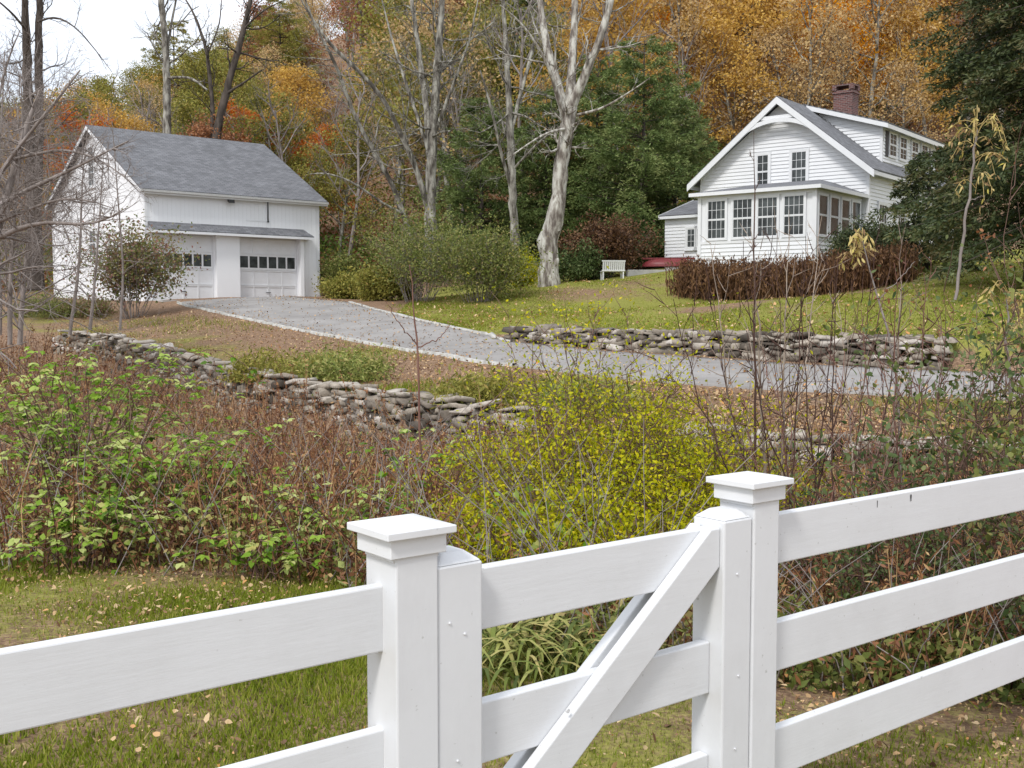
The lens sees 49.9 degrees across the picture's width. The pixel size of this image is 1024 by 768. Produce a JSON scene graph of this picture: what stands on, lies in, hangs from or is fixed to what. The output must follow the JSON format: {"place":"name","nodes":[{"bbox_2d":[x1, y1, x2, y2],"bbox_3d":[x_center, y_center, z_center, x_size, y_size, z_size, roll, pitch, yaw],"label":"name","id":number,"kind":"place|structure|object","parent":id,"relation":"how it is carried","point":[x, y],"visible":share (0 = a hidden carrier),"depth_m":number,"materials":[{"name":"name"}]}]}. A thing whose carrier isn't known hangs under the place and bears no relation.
{"place":"outdoors","nodes":[
{"label":"outdoors","id":0,"kind":"place"},
{"bbox_2d":[0,0,407,112],"label":"sky","id":1,"kind":"structure","parent":0,"point":[108,25],"materials":[{"name":"white"}]},
{"bbox_2d":[0,0,1023,767],"bbox_3d":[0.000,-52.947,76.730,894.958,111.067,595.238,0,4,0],"label":"ground","id":2,"kind":"structure","parent":0,"point":[40,326],"depth_m":21.72,"materials":[{"name":"green plant"}]},
{"bbox_2d":[0,0,111,290],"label":"bare tree","id":3,"kind":"object","parent":2,"relation":"on","point":[39,20],"visible":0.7,"depth_m":33.47,"materials":[{"name":"grey plant"}]},
{"bbox_2d":[0,14,161,380],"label":"bare shrub","id":4,"kind":"object","parent":2,"relation":"on","point":[20,322],"visible":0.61,"depth_m":26.24,"materials":[{"name":"plant"}]},
{"bbox_2d":[0,25,162,393],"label":"bare tree","id":5,"kind":"object","parent":2,"relation":"on","point":[15,157],"visible":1,"depth_m":22.19,"materials":[{"name":"plant"}]},
{"bbox_2d":[0,50,169,334],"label":"bare shrub","id":6,"kind":"object","parent":2,"relation":"on","point":[93,300],"visible":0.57,"depth_m":30.56,"materials":[{"name":"plant"}]},
{"bbox_2d":[0,478,236,572],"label":"bramble","id":7,"kind":"object","parent":2,"relation":"on","point":[64,523],"visible":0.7,"depth_m":7.30,"materials":[{"name":"green plant"}]},
{"bbox_2d":[53,206,209,318],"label":"corner shrub","id":8,"kind":"object","parent":2,"relation":"on","point":[133,280],"visible":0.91,"depth_m":41.42,"materials":[{"name":"green plant"}]},
{"bbox_2d":[0,342,265,544],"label":"bramble","id":9,"kind":"object","parent":2,"relation":"on","point":[19,414],"visible":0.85,"depth_m":9.00,"materials":[{"name":"green plant"}]},
{"bbox_2d":[0,418,322,553],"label":"bramble","id":10,"kind":"object","parent":2,"relation":"on","point":[148,460],"visible":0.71,"depth_m":8.19,"materials":[{"name":"green plant"}]},
{"bbox_2d":[124,20,215,133],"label":"pine tree","id":11,"kind":"object","parent":2,"relation":"on","point":[173,42],"visible":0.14,"depth_m":97.78,"materials":[{"name":"green plant"}]},
{"bbox_2d":[128,0,223,133],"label":"bare tree","id":12,"kind":"object","parent":2,"relation":"on","point":[165,60],"visible":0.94,"depth_m":62.81,"materials":[{"name":"grey plant"}]},
{"bbox_2d":[45,125,328,301],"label":"garage","id":13,"kind":"structure","parent":2,"relation":"on","point":[250,211],"depth_m":51.16,"materials":[{"name":"paint"}]},
{"bbox_2d":[152,234,213,299],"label":"garage door","id":14,"kind":"structure","parent":13,"relation":"in","point":[202,287],"depth_m":49.22,"materials":[{"name":"paint"}]},
{"bbox_2d":[240,238,296,296],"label":"garage door","id":15,"kind":"structure","parent":13,"relation":"in","point":[254,281],"depth_m":51.60,"materials":[{"name":"paint"}]},
{"bbox_2d":[156,43,267,133],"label":"olive leaved tree","id":16,"kind":"object","parent":2,"relation":"on","point":[202,66],"visible":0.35,"depth_m":77.09,"materials":[{"name":"green plant"}]},
{"bbox_2d":[0,513,456,767],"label":"rail fence","id":17,"kind":"object","parent":2,"relation":"on","point":[385,619],"visible":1,"depth_m":2.22,"materials":[{"name":"paint"}]},
{"bbox_2d":[437,506,751,767],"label":"gate","id":18,"kind":"structure","parent":17,"relation":"attached to","point":[628,668],"depth_m":2.73,"materials":[{"name":"paint"}]},
{"bbox_2d":[161,0,302,138],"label":"bare tree","id":19,"kind":"object","parent":2,"relation":"on","point":[224,99],"visible":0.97,"depth_m":61.95,"materials":[{"name":"grey plant"}]},
{"bbox_2d":[169,525,344,584],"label":"bramble","id":20,"kind":"object","parent":2,"relation":"on","point":[251,546],"visible":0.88,"depth_m":6.93,"materials":[{"name":"green plant"}]},
{"bbox_2d":[216,340,331,384],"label":"shrub","id":21,"kind":"object","parent":2,"relation":"on","point":[241,370],"visible":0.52,"depth_m":23.91,"materials":[{"name":"green plant"}]},
{"bbox_2d":[226,0,336,152],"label":"pine tree","id":22,"kind":"object","parent":2,"relation":"on","point":[263,33],"visible":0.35,"depth_m":95.58,"materials":[{"name":"green plant"}]},
{"bbox_2d":[223,72,350,213],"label":"olive leaved tree","id":23,"kind":"object","parent":2,"relation":"on","point":[304,158],"visible":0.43,"depth_m":65.64,"materials":[{"name":"green plant"}]},
{"bbox_2d":[51,330,559,453],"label":"stone wall","id":24,"kind":"structure","parent":2,"relation":"on","point":[326,394],"depth_m":20.92,"materials":[{"name":"grey stone"}]},
{"bbox_2d":[256,58,354,161],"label":"gold leaved tree","id":25,"kind":"object","parent":2,"relation":"on","point":[286,78],"visible":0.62,"depth_m":81.37,"materials":[{"name":"grey plant"}]},
{"bbox_2d":[208,471,438,568],"bbox_3d":[-1.181,0.974,7.666,1.209,0.669,1.393,2,4,30],"label":"bramble","id":26,"kind":"object","parent":2,"relation":"on","point":[306,509],"visible":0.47,"depth_m":7.56,"materials":[{"name":"green plant"}]},
{"bbox_2d":[287,332,405,381],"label":"shrub","id":27,"kind":"object","parent":2,"relation":"on","point":[372,368],"visible":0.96,"depth_m":23.48,"materials":[{"name":"green plant"}]},
{"bbox_2d":[291,105,409,256],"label":"olive leaved tree","id":28,"kind":"object","parent":2,"relation":"on","point":[327,185],"visible":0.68,"depth_m":62.19,"materials":[{"name":"green plant"}]},
{"bbox_2d":[303,49,404,258],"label":"bare tree","id":29,"kind":"object","parent":2,"relation":"on","point":[358,183],"visible":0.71,"depth_m":61.14,"materials":[{"name":"grey plant"}]},
{"bbox_2d":[270,0,445,235],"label":"bare tree","id":30,"kind":"object","parent":2,"relation":"on","point":[366,139],"visible":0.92,"depth_m":49.85,"materials":[{"name":"grey plant"}]},
{"bbox_2d":[349,253,422,300],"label":"shrub","id":31,"kind":"object","parent":2,"relation":"on","point":[367,291],"visible":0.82,"depth_m":44.16,"materials":[{"name":"green plant"}]},
{"bbox_2d":[316,0,463,206],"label":"olive leaved tree","id":32,"kind":"object","parent":2,"relation":"on","point":[378,18],"visible":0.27,"depth_m":73.10,"materials":[{"name":"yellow plant"}]},
{"bbox_2d":[258,0,535,274],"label":"bare tree","id":33,"kind":"object","parent":2,"relation":"on","point":[432,125],"visible":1,"depth_m":49.09,"materials":[{"name":"grey plant"}]},
{"bbox_2d":[334,12,522,206],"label":"olive leaved tree","id":34,"kind":"object","parent":2,"relation":"on","point":[410,117],"visible":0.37,"depth_m":63.35,"materials":[{"name":"green plant"}]},
{"bbox_2d":[352,176,518,301],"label":"tall shrub","id":35,"kind":"object","parent":2,"relation":"on","point":[404,258],"visible":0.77,"depth_m":42.79,"materials":[{"name":"green plant"}]},
{"bbox_2d":[328,0,549,224],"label":"tan leaved tree","id":36,"kind":"object","parent":2,"relation":"on","point":[445,34],"visible":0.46,"depth_m":62.41,"materials":[{"name":"brown plant"}]},
{"bbox_2d":[378,0,548,203],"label":"olive leaved tree","id":37,"kind":"object","parent":2,"relation":"on","point":[482,17],"visible":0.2,"depth_m":73.66,"materials":[{"name":"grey plant"}]},
{"bbox_2d":[406,356,543,409],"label":"shrub","id":38,"kind":"object","parent":2,"relation":"on","point":[486,388],"visible":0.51,"depth_m":17.93,"materials":[{"name":"green plant"}]},
{"bbox_2d":[410,97,541,268],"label":"pine tree","id":39,"kind":"object","parent":2,"relation":"on","point":[454,194],"visible":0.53,"depth_m":56.66,"materials":[{"name":"green plant"}]},
{"bbox_2d":[403,208,562,303],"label":"tall shrub","id":40,"kind":"object","parent":2,"relation":"on","point":[499,275],"visible":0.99,"depth_m":40.99,"materials":[{"name":"green plant"}]},
{"bbox_2d":[0,73,989,292],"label":"understory","id":41,"kind":"object","parent":2,"relation":"on","point":[324,242],"visible":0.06,"depth_m":67.69,"materials":[{"name":"green plant"}]},
{"bbox_2d":[444,0,570,254],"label":"bare tree","id":42,"kind":"object","parent":2,"relation":"on","point":[508,130],"visible":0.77,"depth_m":48.24,"materials":[{"name":"grey plant"}]},
{"bbox_2d":[0,0,1022,292],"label":"understory","id":43,"kind":"object","parent":2,"relation":"on","point":[332,232],"visible":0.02,"depth_m":73.98,"materials":[{"name":"brown plant"}]},
{"bbox_2d":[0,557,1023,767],"bbox_3d":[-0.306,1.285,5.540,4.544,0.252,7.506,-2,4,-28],"label":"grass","id":44,"kind":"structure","parent":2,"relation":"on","point":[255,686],"depth_m":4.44,"materials":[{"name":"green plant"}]},
{"bbox_2d":[0,346,1023,690],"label":"dry stems","id":45,"kind":"object","parent":2,"relation":"on","point":[538,536],"visible":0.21,"depth_m":6.71,"materials":[{"name":"brown plant"}]},
{"bbox_2d":[0,559,1023,767],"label":"fallen leaves","id":46,"kind":"object","parent":2,"relation":"on","point":[963,715],"visible":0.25,"depth_m":4.86,"materials":[{"name":"plant"}]},
{"bbox_2d":[0,323,1023,699],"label":"dead stalks","id":47,"kind":"object","parent":2,"relation":"on","point":[334,477],"visible":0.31,"depth_m":8.18,"materials":[{"name":"brown plant"}]},
{"bbox_2d":[0,353,1023,707],"bbox_3d":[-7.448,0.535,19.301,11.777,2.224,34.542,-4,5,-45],"label":"undergrowth","id":48,"kind":"object","parent":2,"relation":"on","point":[608,625],"visible":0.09,"depth_m":7.11,"materials":[{"name":"green plant"}]},
{"bbox_2d":[455,5,623,159],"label":"olive leaved tree","id":49,"kind":"object","parent":2,"relation":"on","point":[534,66],"visible":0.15,"depth_m":72.92,"materials":[{"name":"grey plant"}]},
{"bbox_2d":[59,314,1023,448],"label":"grass","id":50,"kind":"structure","parent":2,"relation":"on","point":[405,385],"depth_m":20.86,"materials":[{"name":"plant"}]},
{"bbox_2d":[61,309,1023,443],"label":"fallen leaves","id":51,"kind":"object","parent":2,"relation":"on","point":[718,392],"visible":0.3,"depth_m":17.88,"materials":[{"name":"brown plant"}]},
{"bbox_2d":[482,611,609,691],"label":"strap leaf plant","id":52,"kind":"object","parent":2,"relation":"on","point":[487,636],"visible":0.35,"depth_m":4.96,"materials":[{"name":"green plant"}]},
{"bbox_2d":[486,86,612,253],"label":"pine tree","id":53,"kind":"object","parent":2,"relation":"on","point":[528,163],"visible":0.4,"depth_m":58.45,"materials":[{"name":"green plant"}]},
{"bbox_2d":[423,465,686,609],"bbox_3d":[0.376,0.946,7.018,1.909,0.884,2.092,0,4,0],"label":"fine leaved shrub","id":54,"kind":"object","parent":2,"relation":"on","point":[497,551],"visible":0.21,"depth_m":6.90,"materials":[{"name":"yellow plant"}]},
{"bbox_2d":[456,272,675,508],"bbox_3d":[0.509,0.281,8.815,1.915,2.362,2.354,0,4,0],"label":"fine leaved shrub","id":55,"kind":"object","parent":2,"relation":"on","point":[538,391],"visible":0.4,"depth_m":8.43,"materials":[{"name":"yellow plant"}]},
{"bbox_2d":[474,0,666,286],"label":"bare tree","id":56,"kind":"object","parent":2,"relation":"on","point":[568,100],"visible":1,"depth_m":43.33,"materials":[{"name":"grey plant"}]},
{"bbox_2d":[531,234,612,281],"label":"shrub","id":57,"kind":"object","parent":2,"relation":"on","point":[574,267],"visible":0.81,"depth_m":49.07,"materials":[{"name":"green plant"}]},
{"bbox_2d":[482,612,669,695],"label":"strap leaf plant","id":58,"kind":"object","parent":2,"relation":"on","point":[517,682],"visible":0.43,"depth_m":4.92,"materials":[{"name":"green plant"}]},
{"bbox_2d":[494,0,685,182],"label":"gold leaved tree","id":59,"kind":"object","parent":2,"relation":"on","point":[585,27],"visible":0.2,"depth_m":65.53,"materials":[{"name":"grey plant"}]},
{"bbox_2d":[518,362,670,420],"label":"shrub","id":60,"kind":"object","parent":2,"relation":"on","point":[588,379],"visible":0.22,"depth_m":16.84,"materials":[{"name":"green plant"}]},
{"bbox_2d":[518,53,672,246],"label":"pine tree","id":61,"kind":"object","parent":2,"relation":"on","point":[608,98],"visible":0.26,"depth_m":59.07,"materials":[{"name":"green plant"}]},
{"bbox_2d":[395,332,804,533],"bbox_3d":[0.712,0.522,8.342,2.872,1.853,3.144,-2,4,-30],"label":"fine leaved shrub","id":62,"kind":"object","parent":2,"relation":"on","point":[534,476],"visible":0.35,"depth_m":7.96,"materials":[{"name":"yellow plant"}]},
{"bbox_2d":[557,201,664,278],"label":"brown shrub","id":63,"kind":"object","parent":2,"relation":"on","point":[617,240],"visible":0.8,"depth_m":49.74,"materials":[{"name":"brown plant"}]},
{"bbox_2d":[560,35,710,245],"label":"pine tree","id":64,"kind":"object","parent":2,"relation":"on","point":[658,165],"visible":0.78,"depth_m":55.33,"materials":[{"name":"green plant"}]},
{"bbox_2d":[511,440,790,614],"bbox_3d":[0.882,0.870,6.671,1.788,1.034,2.115,0,4,0],"label":"fine leaved shrub","id":65,"kind":"object","parent":2,"relation":"on","point":[577,513],"visible":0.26,"depth_m":6.67,"materials":[{"name":"yellow plant"}]},
{"bbox_2d":[466,266,856,511],"bbox_3d":[1.030,0.289,8.292,2.764,2.371,2.355,0,4,0],"label":"fine leaved shrub","id":66,"kind":"object","parent":2,"relation":"on","point":[633,430],"visible":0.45,"depth_m":8.31,"materials":[{"name":"yellow plant"}]},
{"bbox_2d":[578,0,751,154],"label":"gold leaved tree","id":67,"kind":"object","parent":2,"relation":"on","point":[664,24],"visible":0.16,"depth_m":72.17,"materials":[{"name":"grey plant"}]},
{"bbox_2d":[622,97,720,233],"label":"pine tree","id":68,"kind":"object","parent":2,"relation":"on","point":[694,158],"visible":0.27,"depth_m":58.81,"materials":[{"name":"green plant"}]},
{"bbox_2d":[588,0,764,202],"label":"tan leaved tree","id":69,"kind":"object","parent":2,"relation":"on","point":[690,15],"visible":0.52,"depth_m":68.70,"materials":[{"name":"orange plant"}]},
{"bbox_2d":[385,261,1023,340],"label":"grass","id":70,"kind":"structure","parent":2,"relation":"on","point":[606,312],"depth_m":30.62,"materials":[{"name":"green plant"}]},
{"bbox_2d":[393,260,1023,339],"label":"fallen leaves","id":71,"kind":"object","parent":2,"relation":"on","point":[804,315],"visible":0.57,"depth_m":30.61,"materials":[{"name":"plant"}]},
{"bbox_2d":[537,354,906,533],"bbox_3d":[1.262,0.608,7.933,2.670,1.648,2.462,-2,4,-33],"label":"fine leaved shrub","id":72,"kind":"object","parent":2,"relation":"on","point":[665,456],"visible":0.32,"depth_m":7.56,"materials":[{"name":"yellow plant"}]},
{"bbox_2d":[501,324,957,369],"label":"stone wall","id":73,"kind":"structure","parent":2,"relation":"on","point":[662,341],"depth_m":23.97,"materials":[{"name":"grey stone"}]},
{"bbox_2d":[668,4,804,145],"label":"gold leaved tree","id":74,"kind":"object","parent":2,"relation":"on","point":[731,48],"visible":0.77,"depth_m":68.37,"materials":[{"name":"grey plant"}]},
{"bbox_2d":[622,223,886,564],"bbox_3d":[1.563,0.170,7.011,1.785,2.455,1.208,0,4,0],"label":"bare sapling","id":75,"kind":"object","parent":2,"relation":"on","point":[794,431],"visible":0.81,"depth_m":7.00,"materials":[{"name":"brown plant"}]},
{"bbox_2d":[676,0,861,117],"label":"gold leaved tree","id":76,"kind":"object","parent":2,"relation":"on","point":[747,8],"visible":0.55,"depth_m":71.24,"materials":[{"name":"grey plant"}]},
{"bbox_2d":[682,211,865,509],"bbox_3d":[1.859,0.076,7.813,1.300,2.710,1.278,0,4,0],"label":"bare sapling","id":77,"kind":"object","parent":2,"relation":"on","point":[750,392],"visible":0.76,"depth_m":7.70,"materials":[{"name":"brown plant"}]},
{"bbox_2d":[729,15,858,123],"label":"tan leaved tree","id":78,"kind":"object","parent":2,"relation":"on","point":[785,55],"visible":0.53,"depth_m":68.44,"materials":[{"name":"orange plant"}]},
{"bbox_2d":[664,239,924,300],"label":"fern hedge","id":79,"kind":"object","parent":2,"relation":"on","point":[688,275],"visible":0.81,"depth_m":36.85,"materials":[{"name":"brown plant"}]},
{"bbox_2d":[658,83,953,269],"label":"house","id":80,"kind":"structure","parent":2,"relation":"on","point":[841,161],"depth_m":44.80,"materials":[{"name":"paint"}]},
{"bbox_2d":[728,0,905,120],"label":"tan leaved tree","id":81,"kind":"object","parent":2,"relation":"on","point":[824,27],"visible":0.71,"depth_m":66.05,"materials":[{"name":"orange plant"}]},
{"bbox_2d":[757,0,911,111],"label":"orange leaved tree","id":82,"kind":"object","parent":2,"relation":"on","point":[860,44],"visible":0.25,"depth_m":70.67,"materials":[{"name":"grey plant"}]},
{"bbox_2d":[733,223,950,589],"bbox_3d":[1.982,0.191,6.752,1.509,2.388,0.904,-3,5,-39],"label":"bare sapling","id":83,"kind":"object","parent":2,"relation":"on","point":[806,417],"visible":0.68,"depth_m":6.76,"materials":[{"name":"brown plant"}]},
{"bbox_2d":[661,422,1023,481],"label":"stone wall","id":84,"kind":"structure","parent":2,"relation":"on","point":[778,440],"depth_m":13.96,"materials":[{"name":"grey stone"}]},
{"bbox_2d":[792,16,908,116],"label":"tan leaved tree","id":85,"kind":"object","parent":2,"relation":"on","point":[843,61],"visible":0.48,"depth_m":66.91,"materials":[{"name":"orange plant"}]},
{"bbox_2d":[713,453,1014,625],"bbox_3d":[1.865,0.871,5.983,1.717,1.008,1.523,1,4,11],"label":"leafy shrub","id":86,"kind":"object","parent":2,"relation":"on","point":[860,582],"visible":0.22,"depth_m":5.66,"materials":[{"name":"green plant"}]},
{"bbox_2d":[706,469,1023,767],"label":"rail fence","id":87,"kind":"object","parent":2,"relation":"on","point":[783,642],"visible":0.99,"depth_m":3.38,"materials":[{"name":"paint"}]},
{"bbox_2d":[819,206,911,260],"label":"foundation shrub","id":88,"kind":"object","parent":2,"relation":"on","point":[842,239],"visible":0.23,"depth_m":37.97,"materials":[{"name":"dark green leaves"},{"name":"brown twig"}]},
{"bbox_2d":[756,0,988,135],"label":"tan leaved tree","id":89,"kind":"object","parent":2,"relation":"on","point":[877,28],"visible":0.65,"depth_m":67.18,"materials":[{"name":"orange plant"}]},
{"bbox_2d":[776,537,1023,708],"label":"undergrowth","id":90,"kind":"object","parent":2,"relation":"on","point":[1004,691],"visible":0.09,"depth_m":4.89,"materials":[{"name":"green plant"}]},
{"bbox_2d":[841,250,968,571],"bbox_3d":[2.337,0.295,6.623,0.686,2.160,0.988,2,4,34],"label":"bare sapling","id":91,"kind":"object","parent":2,"relation":"on","point":[922,337],"visible":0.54,"depth_m":6.46,"materials":[{"name":"brown plant"}]},
{"bbox_2d":[792,224,1023,628],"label":"leafy shrub","id":92,"kind":"object","parent":2,"relation":"on","point":[946,454],"visible":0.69,"depth_m":5.82,"materials":[{"name":"green plant"}]},
{"bbox_2d":[849,0,966,136],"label":"gold leaved tree","id":93,"kind":"object","parent":2,"relation":"on","point":[904,48],"visible":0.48,"depth_m":68.94,"materials":[{"name":"grey plant"}]},
{"bbox_2d":[858,59,958,156],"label":"tan leaved tree","id":94,"kind":"object","parent":2,"relation":"on","point":[900,84],"visible":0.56,"depth_m":65.06,"materials":[{"name":"orange plant"}]},
{"bbox_2d":[818,250,1023,606],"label":"leafy shrub","id":95,"kind":"object","parent":2,"relation":"on","point":[993,447],"visible":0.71,"depth_m":5.82,"materials":[{"name":"green plant"}]},
{"bbox_2d":[825,527,1023,690],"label":"leafy shrub","id":96,"kind":"object","parent":2,"relation":"on","point":[1010,608],"visible":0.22,"depth_m":5.42,"materials":[{"name":"green plant"}]},
{"bbox_2d":[866,0,1023,281],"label":"spruce tree","id":97,"kind":"object","parent":2,"relation":"on","point":[975,7],"visible":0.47,"depth_m":32.52,"materials":[{"name":"green plant"}]},
{"bbox_2d":[880,148,1009,271],"bbox_3d":[14.667,-6.185,39.646,4.958,4.650,4.385,-1,4,-16],"label":"spruce tree","id":98,"kind":"object","parent":2,"relation":"on","point":[920,180],"visible":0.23,"depth_m":39.43,"materials":[{"name":"green plant"}]},
{"bbox_2d":[880,0,1023,284],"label":"spruce tree","id":99,"kind":"object","parent":2,"relation":"on","point":[997,68],"visible":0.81,"depth_m":29.75,"materials":[{"name":"green plant"}]},
{"bbox_2d":[944,105,1009,299],"bbox_3d":[3.636,-1.397,8.454,0.509,1.504,0.538,-2,4,-24],"label":"wilted sapling","id":100,"kind":"object","parent":2,"relation":"on","point":[975,131],"visible":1,"depth_m":8.41,"materials":[{"name":"yellow plant"}]},
{"bbox_2d":[182,296,1023,400],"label":"driveway","id":101,"kind":"structure","parent":0,"point":[252,305],"depth_m":25.45,"materials":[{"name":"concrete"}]},
{"bbox_2d":[190,295,1019,396],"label":"fallen leaves","id":102,"kind":"object","parent":101,"relation":"on","point":[856,388],"visible":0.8,"depth_m":26.35,"materials":[{"name":"brown plant"}]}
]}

